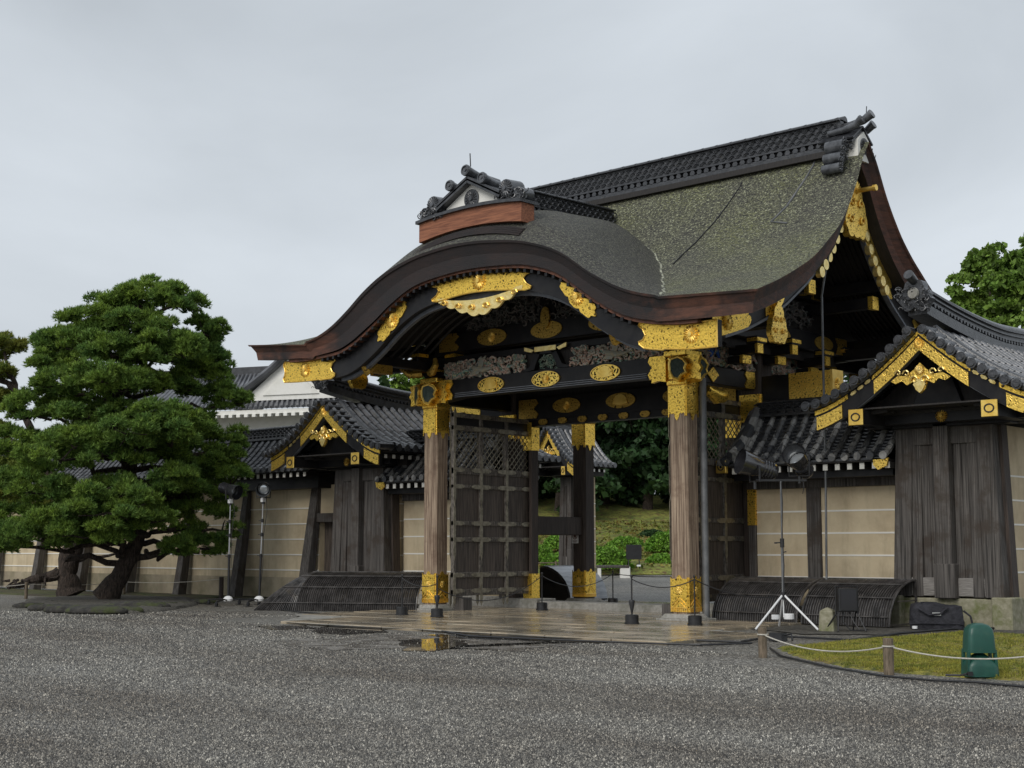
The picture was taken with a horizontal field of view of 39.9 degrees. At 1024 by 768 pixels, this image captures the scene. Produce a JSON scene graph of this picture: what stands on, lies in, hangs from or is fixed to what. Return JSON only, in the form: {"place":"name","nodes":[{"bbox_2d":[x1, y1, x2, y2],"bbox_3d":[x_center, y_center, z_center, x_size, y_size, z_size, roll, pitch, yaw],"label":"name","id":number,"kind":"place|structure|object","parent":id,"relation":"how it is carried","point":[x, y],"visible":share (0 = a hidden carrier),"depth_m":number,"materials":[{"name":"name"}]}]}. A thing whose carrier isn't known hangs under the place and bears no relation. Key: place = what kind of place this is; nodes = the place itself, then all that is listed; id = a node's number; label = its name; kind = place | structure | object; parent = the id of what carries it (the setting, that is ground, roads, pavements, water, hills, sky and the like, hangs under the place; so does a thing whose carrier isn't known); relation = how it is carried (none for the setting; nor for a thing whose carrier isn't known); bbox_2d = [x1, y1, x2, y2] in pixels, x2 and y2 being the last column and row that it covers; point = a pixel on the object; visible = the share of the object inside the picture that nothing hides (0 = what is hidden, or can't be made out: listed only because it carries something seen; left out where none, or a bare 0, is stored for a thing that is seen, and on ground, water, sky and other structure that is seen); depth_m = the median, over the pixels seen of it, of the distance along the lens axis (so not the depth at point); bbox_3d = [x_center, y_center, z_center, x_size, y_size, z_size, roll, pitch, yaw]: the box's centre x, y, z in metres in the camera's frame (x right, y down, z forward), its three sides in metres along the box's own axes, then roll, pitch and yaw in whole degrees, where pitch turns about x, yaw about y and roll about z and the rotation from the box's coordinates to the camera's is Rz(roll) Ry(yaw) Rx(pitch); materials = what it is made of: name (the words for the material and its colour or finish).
{"place":"outdoors","nodes":[
{"label":"outdoors","id":0,"kind":"place"},
{"bbox_2d":[25,595,197,613],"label":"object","id":1,"kind":"object","parent":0,"point":[84,600],"visible":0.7,"depth_m":39.17,"materials":[{"name":"stone"}]},
{"bbox_2d":[0,273,255,598],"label":"pine","id":2,"kind":"object","parent":1,"relation":"on","point":[125,499],"visible":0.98,"depth_m":40.08,"materials":[{"name":"green plant"}]},
{"bbox_2d":[281,634,580,651],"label":"damp ground","id":3,"kind":"structure","parent":0,"point":[529,644],"depth_m":23.20,"materials":[{"name":"grey gravel"}]},
{"bbox_2d":[399,638,466,650],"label":"puddle","id":4,"kind":"object","parent":3,"relation":"on","point":[412,644],"visible":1,"depth_m":22.88,"materials":[{"name":"liquid"}]},
{"bbox_2d":[0,574,1023,767],"bbox_3d":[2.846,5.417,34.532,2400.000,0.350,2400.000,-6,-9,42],"label":"gravel ground","id":5,"kind":"structure","parent":0,"point":[746,655],"depth_m":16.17,"materials":[{"name":"grey gravel"}]},
{"bbox_2d":[24,582,27,598],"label":"rope stake","id":6,"kind":"object","parent":5,"relation":"on","point":[26,591],"visible":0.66,"depth_m":43.87,"materials":[{"name":"brown wood"}]},
{"bbox_2d":[0,579,217,586],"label":"bed rope","id":7,"kind":"object","parent":6,"relation":"attached to","point":[132,582],"visible":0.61,"depth_m":45.20,"materials":[{"name":"fabric"}]},
{"bbox_2d":[12,602,43,606],"bbox_3d":[-12.812,5.843,37.367,0.871,0.120,0.367,0,-7,1],"label":"edging stone","id":8,"kind":"object","parent":5,"relation":"on","point":[24,604],"visible":0.68,"depth_m":37.24,"materials":[{"name":"grey stone"}]},
{"bbox_2d":[27,604,63,609],"bbox_3d":[-11.633,5.617,35.556,1.184,0.149,0.573,1,-7,-9],"label":"edging stone","id":9,"kind":"object","parent":5,"relation":"on","point":[36,607],"visible":0.52,"depth_m":35.33,"materials":[{"name":"grey stone"}]},
{"bbox_2d":[0,329,114,596],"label":"old pine","id":10,"kind":"object","parent":5,"relation":"on","point":[64,575],"visible":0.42,"depth_m":44.93,"materials":[{"name":"green plant"}]},
{"bbox_2d":[43,604,78,612],"bbox_3d":[-10.648,5.466,34.412,1.403,0.186,0.790,-2,-7,14],"label":"edging stone","id":11,"kind":"object","parent":5,"relation":"on","point":[58,608],"visible":0.52,"depth_m":34.13,"materials":[{"name":"grey stone"}]},
{"bbox_2d":[65,604,128,613],"bbox_3d":[-9.932,5.400,33.899,1.559,0.198,0.971,-1,-7,9],"label":"edging stone","id":12,"kind":"object","parent":5,"relation":"on","point":[99,609],"visible":1,"depth_m":33.56,"materials":[{"name":"grey stone"}]},
{"bbox_2d":[119,606,142,611],"bbox_3d":[-9.565,5.481,34.396,1.078,0.153,0.667,3,-7,-22],"label":"edging stone","id":13,"kind":"object","parent":5,"relation":"on","point":[136,608],"visible":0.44,"depth_m":34.27,"materials":[{"name":"grey stone"}]},
{"bbox_2d":[0,588,267,598],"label":"moss strip","id":14,"kind":"object","parent":5,"relation":"on","point":[47,593],"visible":0.42,"depth_m":46.77,"materials":[{"name":"green plant"}]},
{"bbox_2d":[109,601,170,606],"bbox_3d":[-9.616,5.657,36.157,1.668,0.210,0.846,-1,-7,11],"label":"edging stone","id":15,"kind":"object","parent":5,"relation":"on","point":[142,603],"visible":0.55,"depth_m":35.89,"materials":[{"name":"grey stone"}]},
{"bbox_2d":[0,425,334,596],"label":"long wall","id":16,"kind":"structure","parent":5,"relation":"on","point":[294,538],"depth_m":44.68,"materials":[{"name":"beige paint"}]},
{"bbox_2d":[317,485,334,570],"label":"wall doorway","id":17,"kind":"structure","parent":16,"relation":"attached to","point":[325,515],"depth_m":42.49,"materials":[{"name":"beige paint"}]},
{"bbox_2d":[324,522,332,570],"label":"dark door","id":18,"kind":"structure","parent":17,"relation":"in","point":[328,525],"depth_m":42.56,"materials":[{"name":"brown wood"}]},
{"bbox_2d":[187,599,215,602],"bbox_3d":[-8.808,6.164,40.114,0.875,0.119,0.469,1,-7,-8],"label":"edging stone","id":19,"kind":"object","parent":5,"relation":"on","point":[202,601],"visible":0.56,"depth_m":39.94,"materials":[{"name":"grey stone"}]},
{"bbox_2d":[219,577,223,597],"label":"rope stake","id":20,"kind":"object","parent":5,"relation":"on","point":[221,584],"visible":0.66,"depth_m":43.86,"materials":[{"name":"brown wood"}]},
{"bbox_2d":[98,360,349,431],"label":"white palace","id":21,"kind":"structure","parent":5,"relation":"on","point":[268,387],"depth_m":71.88,"materials":[{"name":"paint"}]},
{"bbox_2d":[207,482,260,605],"bbox_3d":[-7.968,4.427,39.273,1.544,3.395,1.631,-6,-9,42],"label":"lamp stand","id":22,"kind":"object","parent":5,"relation":"on","point":[233,491],"visible":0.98,"depth_m":39.16,"materials":[{"name":"black metal"}]},
{"bbox_2d":[238,482,270,605],"bbox_3d":[-7.113,4.424,39.274,1.544,3.402,1.631,-6,-9,42],"label":"lamp stand","id":23,"kind":"object","parent":5,"relation":"on","point":[263,490],"visible":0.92,"depth_m":39.11,"materials":[{"name":"black metal"}]},
{"bbox_2d":[259,625,318,629],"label":"puddle","id":24,"kind":"object","parent":5,"relation":"on","point":[281,627],"visible":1,"depth_m":27.80,"materials":[{"name":"liquid"}]},
{"bbox_2d":[254,571,423,610],"bbox_3d":[-4.285,5.263,35.883,4.330,0.972,1.349,-2,-7,14],"label":"bamboo guard","id":25,"kind":"object","parent":5,"relation":"on","point":[343,590],"visible":0.98,"depth_m":35.48,"materials":[{"name":"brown wood"}]},
{"bbox_2d":[313,626,386,634],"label":"puddle","id":26,"kind":"object","parent":5,"relation":"on","point":[345,630],"visible":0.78,"depth_m":26.78,"materials":[{"name":"liquid"}]},
{"bbox_2d":[261,378,560,572],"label":"gabled wing","id":27,"kind":"structure","parent":5,"relation":"on","point":[360,441],"depth_m":39.70,"materials":[{"name":"wood"}]},
{"bbox_2d":[375,427,538,605],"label":"side wall","id":28,"kind":"structure","parent":5,"relation":"on","point":[406,482],"depth_m":38.84,"materials":[{"name":"beige paint"}]},
{"bbox_2d":[431,634,599,642],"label":"puddle","id":29,"kind":"object","parent":5,"relation":"on","point":[449,636],"visible":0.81,"depth_m":24.68,"materials":[{"name":"liquid"}]},
{"bbox_2d":[281,609,752,645],"bbox_3d":[-2.395,4.950,29.268,2.668,0.031,17.692,5,-8,-36],"label":"ground cable","id":30,"kind":"object","parent":5,"relation":"on","point":[712,644],"visible":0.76,"depth_m":23.44,"materials":[{"name":"black rubber"}]},
{"bbox_2d":[538,561,558,564],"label":"bamboo rail","id":31,"kind":"object","parent":5,"relation":"on","point":[555,562],"visible":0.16,"depth_m":61.49,"materials":[{"name":"brown wood"}]},
{"bbox_2d":[540,566,607,600],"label":"bamboo guard","id":32,"kind":"object","parent":5,"relation":"on","point":[556,591],"visible":0.46,"depth_m":40.89,"materials":[{"name":"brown wood"}]},
{"bbox_2d":[543,565,607,597],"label":"cover sheet","id":33,"kind":"object","parent":32,"relation":"on","point":[564,572],"visible":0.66,"depth_m":41.38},
{"bbox_2d":[538,425,616,573],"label":"gabled wing","id":34,"kind":"structure","parent":5,"relation":"on","point":[555,440],"depth_m":53.54,"materials":[{"name":"brown wood"}]},
{"bbox_2d":[596,565,629,577],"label":"stone bench","id":35,"kind":"object","parent":5,"relation":"on","point":[624,569],"visible":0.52,"depth_m":62.24,"materials":[{"name":"grey stone"}]},
{"bbox_2d":[758,627,767,657],"bbox_3d":[3.606,3.765,20.305,0.136,0.520,0.127,-6,-9,42],"label":"rope post","id":36,"kind":"object","parent":5,"relation":"on","point":[762,646],"visible":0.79,"depth_m":20.26,"materials":[{"name":"brown wood"}]},
{"bbox_2d":[757,634,1023,659],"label":"lawn rope","id":37,"kind":"object","parent":36,"relation":"attached to","point":[894,647],"visible":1,"depth_m":17.48,"materials":[{"name":"white fabric"}]},
{"bbox_2d":[768,632,792,640],"bbox_3d":[4.549,4.257,23.751,0.422,0.140,0.214,-6,-9,42],"label":"junction box","id":38,"kind":"object","parent":5,"relation":"on","point":[781,636],"visible":0.96,"depth_m":23.73,"materials":[{"name":"black metal"}]},
{"bbox_2d":[716,397,895,618],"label":"side wall","id":39,"kind":"structure","parent":5,"relation":"on","point":[857,463],"depth_m":30.66,"materials":[{"name":"beige paint"}]},
{"bbox_2d":[697,627,994,642],"bbox_3d":[6.449,4.430,24.889,7.366,0.038,1.510,4,-8,-30],"label":"ground cable","id":40,"kind":"object","parent":5,"relation":"on","point":[807,637],"visible":0.77,"depth_m":24.21,"materials":[{"name":"black rubber"}]},
{"bbox_2d":[883,638,893,674],"bbox_3d":[4.685,3.435,17.559,0.130,0.540,0.127,-6,-9,42],"label":"rope post","id":41,"kind":"object","parent":5,"relation":"on","point":[888,660],"visible":0.79,"depth_m":17.51,"materials":[{"name":"brown wood"}]},
{"bbox_2d":[769,647,1023,687],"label":"ground cable","id":42,"kind":"object","parent":5,"relation":"on","point":[910,678],"visible":1,"depth_m":16.90,"materials":[{"name":"black rubber"}]},
{"bbox_2d":[801,270,1023,629],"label":"gabled wing","id":43,"kind":"structure","parent":5,"relation":"on","point":[939,389],"depth_m":27.92,"materials":[{"name":"brown wood"}]},
{"bbox_2d":[944,234,1023,328],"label":"round tree","id":44,"kind":"object","parent":5,"relation":"on","point":[986,271],"visible":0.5,"depth_m":62.03,"materials":[{"name":"green plant"}]},
{"bbox_2d":[0,0,1023,493],"label":"sky","id":45,"kind":"structure","parent":0,"point":[273,159],"materials":[{"name":"grey"}]},
{"bbox_2d":[281,600,803,644],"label":"stone path","id":46,"kind":"structure","parent":0,"point":[585,624],"depth_m":28.42,"materials":[{"name":"grey stone"}]},
{"bbox_2d":[395,574,408,614],"bbox_3d":[-2.495,4.783,32.070,0.300,0.920,0.300,-6,-9,42],"label":"chain stanchion","id":47,"kind":"object","parent":46,"relation":"on","point":[401,610],"visible":1,"depth_m":31.94,"materials":[{"name":"black metal"}]},
{"bbox_2d":[430,575,443,616],"bbox_3d":[-1.652,4.674,31.136,0.300,0.920,0.300,-6,-9,42],"label":"chain stanchion","id":48,"kind":"object","parent":46,"relation":"on","point":[436,612],"visible":1,"depth_m":31.07,"materials":[{"name":"black metal"}]},
{"bbox_2d":[402,578,435,586],"bbox_3d":[-2.075,4.449,31.636,0.020,0.195,1.270,6,-9,-42],"label":"chain","id":49,"kind":"object","parent":48,"relation":"hanging from","point":[417,585],"visible":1,"depth_m":31.67,"materials":[{"name":"black metal"}]},
{"bbox_2d":[438,576,541,600],"bbox_3d":[-0.457,4.774,32.915,0.020,0.546,4.292,-4,-8,34],"label":"chain","id":50,"kind":"object","parent":48,"relation":"hanging from","point":[491,599],"visible":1,"depth_m":32.82,"materials":[{"name":"black metal"}]},
{"bbox_2d":[536,572,547,609],"bbox_3d":[0.736,5.086,34.670,0.300,0.920,0.300,-6,-9,42],"label":"chain stanchion","id":51,"kind":"object","parent":46,"relation":"on","point":[541,605],"visible":1,"depth_m":34.56,"materials":[{"name":"black metal"}]},
{"bbox_2d":[543,573,612,586],"bbox_3d":[1.717,5.046,36.224,0.020,0.320,3.657,-4,-8,32],"label":"chain","id":52,"kind":"object","parent":51,"relation":"hanging from","point":[577,586],"visible":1,"depth_m":36.08,"materials":[{"name":"black metal"}]},
{"bbox_2d":[248,106,931,620],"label":"castle gate","id":53,"kind":"structure","parent":46,"relation":"on","point":[726,286],"depth_m":32.36,"materials":[{"name":"brown wood"}]},
{"bbox_2d":[449,406,528,606],"bbox_3d":[-0.503,3.120,35.853,0.144,4.940,2.922,-6,-9,42],"label":"door","id":54,"kind":"structure","parent":53,"relation":"in","point":[489,524],"depth_m":35.68,"materials":[{"name":"brown wood"}]},
{"bbox_2d":[572,535,578,542],"bbox_3d":[1.750,4.271,39.255,0.240,0.320,0.026,-6,-9,42],"label":"notice","id":55,"kind":"object","parent":53,"relation":"attached to","point":[575,538],"visible":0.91,"depth_m":39.23,"materials":[{"name":"white paint"}]},
{"bbox_2d":[668,396,744,612],"bbox_3d":[4.421,2.601,31.398,0.144,4.940,2.922,-6,-9,42],"label":"door","id":56,"kind":"structure","parent":53,"relation":"in","point":[725,494],"depth_m":31.64,"materials":[{"name":"brown wood"}]},
{"bbox_2d":[608,570,617,602],"bbox_3d":[2.696,5.442,37.729,0.300,0.920,0.300,-6,-9,42],"label":"chain stanchion","id":57,"kind":"object","parent":46,"relation":"on","point":[612,599],"visible":0.62,"depth_m":37.64,"materials":[{"name":"black metal"}]},
{"bbox_2d":[613,573,670,576],"bbox_3d":[3.474,4.924,36.258,0.020,0.071,3.419,3,-7,-27],"label":"chain","id":58,"kind":"object","parent":57,"relation":"hanging from","point":[643,576],"visible":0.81,"depth_m":36.29,"materials":[{"name":"black metal"}]},
{"bbox_2d":[624,575,639,623],"bbox_3d":[2.398,4.309,28.261,0.300,0.980,0.300,-6,-9,42],"label":"chain stanchion","id":59,"kind":"object","parent":46,"relation":"on","point":[631,618],"visible":1,"depth_m":28.18,"materials":[{"name":"black metal"}]},
{"bbox_2d":[687,575,702,624],"bbox_3d":[3.609,4.266,27.892,0.300,0.980,0.300,-6,-9,42],"label":"chain stanchion","id":60,"kind":"object","parent":46,"relation":"on","point":[694,619],"visible":1,"depth_m":27.76,"materials":[{"name":"black metal"}]},
{"bbox_2d":[632,579,693,587],"bbox_3d":[3.003,3.970,28.112,1.276,0.180,0.020,-2,-7,17],"label":"chain","id":61,"kind":"object","parent":60,"relation":"hanging from","point":[661,587],"visible":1,"depth_m":28.11,"materials":[{"name":"black metal"}]},
{"bbox_2d":[695,579,774,597],"bbox_3d":[4.418,4.056,27.989,1.633,0.378,0.020,1,-7,-5],"label":"chain","id":62,"kind":"object","parent":60,"relation":"hanging from","point":[732,593],"visible":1,"depth_m":27.97,"materials":[{"name":"black metal"}]},
{"bbox_2d":[712,576,823,621],"bbox_3d":[5.449,4.574,30.024,2.094,0.919,1.199,-6,-9,42],"label":"bamboo guard","id":63,"kind":"object","parent":46,"relation":"on","point":[727,606],"visible":0.87,"depth_m":29.86,"materials":[{"name":"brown wood"}]},
{"bbox_2d":[538,496,671,573],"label":"hillside","id":64,"kind":"structure","parent":0,"point":[612,511],"depth_m":90.15,"materials":[{"name":"green plant"}]},
{"bbox_2d":[387,373,424,391],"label":"tree","id":65,"kind":"object","parent":64,"relation":"on","point":[396,380],"visible":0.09,"depth_m":88.16,"materials":[{"name":"green plant"}]},
{"bbox_2d":[538,544,552,561],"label":"clipped shrub","id":66,"kind":"object","parent":64,"relation":"on","point":[544,551],"visible":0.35,"depth_m":69.02,"materials":[{"name":"green plant"}]},
{"bbox_2d":[538,428,555,498],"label":"evergreen tree","id":67,"kind":"object","parent":64,"relation":"on","point":[541,482],"visible":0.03,"depth_m":97.61,"materials":[{"name":"green plant"}]},
{"bbox_2d":[540,552,558,565],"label":"clipped shrub","id":68,"kind":"object","parent":64,"relation":"on","point":[551,557],"visible":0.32,"depth_m":67.12,"materials":[{"name":"green plant"}]},
{"bbox_2d":[543,535,558,549],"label":"clipped shrub","id":69,"kind":"object","parent":64,"relation":"on","point":[552,541],"visible":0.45,"depth_m":74.92,"materials":[{"name":"green plant"}]},
{"bbox_2d":[539,427,621,512],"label":"evergreen tree","id":70,"kind":"object","parent":64,"relation":"on","point":[605,483],"visible":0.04,"depth_m":89.19,"materials":[{"name":"green plant"}]},
{"bbox_2d":[538,520,671,568],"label":"ground cover","id":71,"kind":"object","parent":64,"relation":"on","point":[631,522],"visible":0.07,"depth_m":84.15,"materials":[{"name":"green plant"}]},
{"bbox_2d":[626,545,641,567],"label":"display board","id":72,"kind":"object","parent":71,"relation":"on","point":[633,551],"visible":0.9,"depth_m":65.50,"materials":[{"name":"black metal"}]},
{"bbox_2d":[377,374,848,495],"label":"wood","id":73,"kind":"object","parent":64,"relation":"on","point":[382,380],"depth_m":105.54,"materials":[{"name":"green"}]},
{"bbox_2d":[596,545,633,570],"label":"clipped shrub","id":74,"kind":"object","parent":64,"relation":"on","point":[615,555],"visible":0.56,"depth_m":65.74,"materials":[{"name":"green plant"}]},
{"bbox_2d":[595,420,640,503],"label":"evergreen tree","id":75,"kind":"object","parent":64,"relation":"on","point":[601,434],"visible":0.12,"depth_m":94.86,"materials":[{"name":"green plant"}]},
{"bbox_2d":[606,536,644,548],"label":"clipped shrub","id":76,"kind":"object","parent":64,"relation":"on","point":[624,541],"visible":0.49,"depth_m":78.89,"materials":[{"name":"green plant"}]},
{"bbox_2d":[597,417,669,509],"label":"evergreen tree","id":77,"kind":"object","parent":64,"relation":"on","point":[641,460],"visible":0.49,"depth_m":92.59,"materials":[{"name":"green plant"}]},
{"bbox_2d":[638,529,661,536],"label":"clipped shrub","id":78,"kind":"object","parent":64,"relation":"on","point":[649,532],"visible":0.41,"depth_m":83.09,"materials":[{"name":"green plant"}]},
{"bbox_2d":[643,529,669,551],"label":"clipped shrub","id":79,"kind":"object","parent":64,"relation":"on","point":[657,541],"visible":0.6,"depth_m":74.90,"materials":[{"name":"green plant"}]},
{"bbox_2d":[644,552,670,563],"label":"clipped shrub","id":80,"kind":"object","parent":64,"relation":"on","point":[661,557],"visible":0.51,"depth_m":67.93,"materials":[{"name":"green plant"}]},
{"bbox_2d":[658,417,726,502],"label":"evergreen tree","id":81,"kind":"object","parent":64,"relation":"on","point":[666,498],"visible":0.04,"depth_m":95.07,"materials":[{"name":"green plant"}]},
{"bbox_2d":[707,418,726,458],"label":"evergreen tree","id":82,"kind":"object","parent":64,"relation":"on","point":[711,453],"depth_m":95.02,"materials":[{"name":"green plant"}]},
{"bbox_2d":[751,624,1023,635],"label":"soil strip","id":83,"kind":"object","parent":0,"point":[807,629],"visible":0.36,"depth_m":26.75,"materials":[{"name":"brown soil"}]},
{"bbox_2d":[734,443,818,630],"bbox_3d":[5.096,2.930,27.309,1.543,3.550,1.315,-1,-7,8],"label":"lamp tripod","id":84,"kind":"object","parent":83,"relation":"on","point":[794,457],"visible":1,"depth_m":27.23,"materials":[{"name":"black metal"}]},
{"bbox_2d":[819,607,836,630],"bbox_3d":[5.967,4.457,26.674,0.298,0.460,0.298,-3,-7,25],"label":"stone marker","id":85,"kind":"object","parent":83,"relation":"on","point":[827,614],"visible":0.86,"depth_m":26.56,"materials":[{"name":"beige stone"}]},
{"bbox_2d":[827,586,867,631],"bbox_3d":[6.300,4.206,26.439,0.772,0.840,0.464,1,-7,-8],"label":"box light","id":86,"kind":"object","parent":83,"relation":"on","point":[846,599],"visible":1,"depth_m":26.36,"materials":[{"name":"black metal"}]},
{"bbox_2d":[801,578,917,626],"bbox_3d":[7.016,4.408,28.606,1.994,0.919,1.199,-6,-9,42],"label":"bamboo guard","id":87,"kind":"object","parent":83,"relation":"on","point":[876,598],"visible":0.84,"depth_m":28.33,"materials":[{"name":"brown wood"}]},
{"bbox_2d":[909,602,972,629],"bbox_3d":[8.283,4.451,27.106,1.284,0.528,0.669,-2,-7,14],"label":"equipment bag","id":88,"kind":"object","parent":83,"relation":"on","point":[928,615],"visible":0.95,"depth_m":26.95,"materials":[{"name":"black fabric"}]},
{"bbox_2d":[777,630,1023,680],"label":"moss lawn","id":89,"kind":"structure","parent":0,"point":[928,672],"depth_m":19.84,"materials":[{"name":"green plant"}]},
{"bbox_2d":[945,623,998,676],"bbox_3d":[5.561,3.229,17.170,0.640,0.638,0.360,0,-7,0],"label":"garden speaker","id":90,"kind":"object","parent":89,"relation":"on","point":[978,640],"visible":0.95,"depth_m":17.06}
]}

